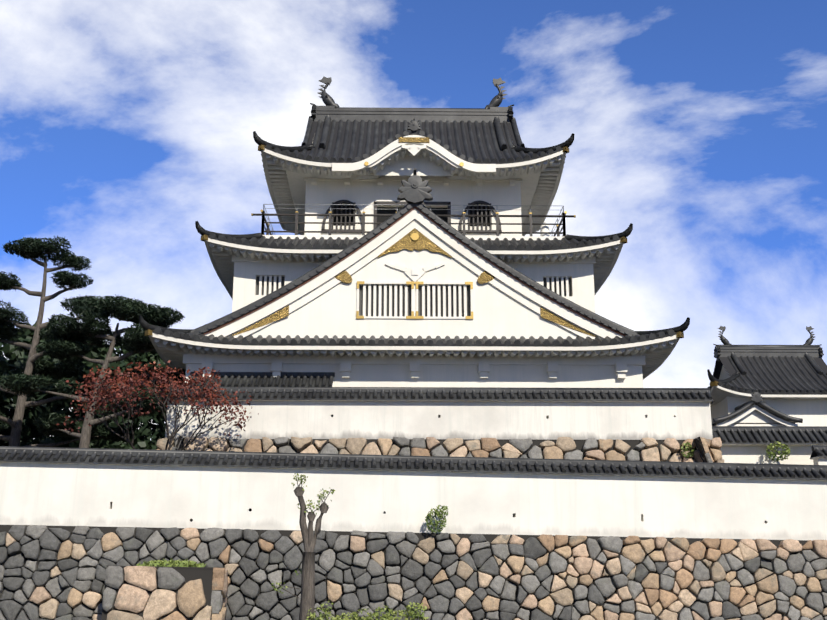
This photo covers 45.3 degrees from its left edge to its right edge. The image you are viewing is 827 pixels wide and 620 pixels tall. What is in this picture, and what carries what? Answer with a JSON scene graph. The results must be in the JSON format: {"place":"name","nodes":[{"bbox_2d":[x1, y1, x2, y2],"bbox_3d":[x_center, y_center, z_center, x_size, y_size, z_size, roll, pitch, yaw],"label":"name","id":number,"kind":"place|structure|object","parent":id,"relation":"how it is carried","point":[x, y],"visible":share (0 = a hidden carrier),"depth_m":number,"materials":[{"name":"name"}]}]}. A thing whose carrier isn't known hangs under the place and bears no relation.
{"place":"outdoors","nodes":[
{"label":"outdoors","id":0,"kind":"place"},
{"bbox_2d":[0,235,134,446],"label":"tall pine","id":1,"kind":"object","parent":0,"point":[34,248],"depth_m":45.39,"materials":[{"name":"green plant"}]},
{"bbox_2d":[279,477,330,619],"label":"pollard tree","id":2,"kind":"object","parent":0,"point":[307,601],"visible":0.94,"depth_m":20.91,"materials":[{"name":"brown plant"}]},
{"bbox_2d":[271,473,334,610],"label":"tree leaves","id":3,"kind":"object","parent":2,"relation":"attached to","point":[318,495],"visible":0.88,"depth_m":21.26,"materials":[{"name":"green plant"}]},
{"bbox_2d":[0,461,826,619],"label":"front wall","id":4,"kind":"structure","parent":0,"point":[71,573],"depth_m":30.67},
{"bbox_2d":[0,446,826,479],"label":"wall coping","id":5,"kind":"object","parent":4,"relation":"on","point":[356,461],"visible":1,"depth_m":31.54,"materials":[{"name":"tile"}]},
{"bbox_2d":[136,441,789,566],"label":"wall plants","id":6,"kind":"object","parent":4,"relation":"attached to","point":[189,563],"depth_m":30.74,"materials":[{"name":"green plant"}]},
{"bbox_2d":[0,0,826,439],"label":"sky","id":7,"kind":"structure","parent":0,"point":[700,126],"materials":[{"name":"blue"}]},
{"bbox_2d":[149,133,679,387],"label":"castle walls","id":8,"kind":"structure","parent":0,"point":[414,272],"depth_m":41.32,"materials":[{"name":"white paint"}]},
{"bbox_2d":[251,200,575,235],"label":"balcony railing","id":9,"kind":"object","parent":8,"relation":"attached to","point":[497,231],"depth_m":44.69,"materials":[{"name":"black metal"}]},
{"bbox_2d":[139,77,689,386],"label":"keep roofs","id":10,"kind":"structure","parent":8,"relation":"on","point":[334,132],"depth_m":43.40,"materials":[{"name":"grey tile"}]},
{"bbox_2d":[165,399,712,439],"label":"upper plaster wall","id":11,"kind":"structure","parent":0,"point":[527,419],"depth_m":37.85,"materials":[{"name":"white paint"}]},
{"bbox_2d":[163,387,714,404],"bbox_3d":[0.940,4.291,42.240,21.360,0.570,9.192,0,-15,-1],"label":"wall roof coping","id":12,"kind":"object","parent":11,"relation":"on","point":[439,393],"visible":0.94,"depth_m":38.09,"materials":[{"name":"grey tile"}]},
{"bbox_2d":[156,436,723,462],"bbox_3d":[0.826,8.986,46.141,21.723,3.738,21.286,0,-15,-1],"label":"keep stone base","id":13,"kind":"object","parent":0,"point":[666,449],"visible":0.08,"depth_m":37.19,"materials":[{"name":"beige stone"}]},
{"bbox_3d":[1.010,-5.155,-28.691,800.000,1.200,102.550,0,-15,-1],"label":"bank ground","id":14,"kind":"structure","parent":0,"visible":0},
{"bbox_2d":[306,602,470,619],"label":"shrub","id":15,"kind":"object","parent":14,"relation":"on","point":[410,612],"depth_m":20.49,"materials":[{"name":"green plant"}]},
{"label":"ground","id":16,"kind":"structure","parent":0,"visible":0},
{"bbox_2d":[0,322,166,449],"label":"trees","id":17,"kind":"object","parent":16,"relation":"on","point":[16,356],"depth_m":51.54,"materials":[{"name":"green plant"}]},
{"bbox_2d":[0,294,185,447],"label":"pine","id":18,"kind":"object","parent":16,"relation":"on","point":[136,339],"depth_m":42.22,"materials":[{"name":"green plant"}]},
{"bbox_2d":[56,360,258,449],"bbox_3d":[-9.451,5.027,35.806,6.352,6.240,6.173,12,-19,-38],"label":"red tree","id":19,"kind":"object","parent":16,"relation":"on","point":[121,387],"depth_m":35.56,"materials":[{"name":"red plant"}]},
{"bbox_2d":[710,366,826,464],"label":"turret walls","id":20,"kind":"structure","parent":16,"relation":"on","point":[809,409],"depth_m":44.42,"materials":[{"name":"white paint"}]},
{"bbox_2d":[707,326,826,458],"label":"turret roofs","id":21,"kind":"structure","parent":20,"relation":"on","point":[775,369],"depth_m":45.76,"materials":[{"name":"grey tile"}]}
]}

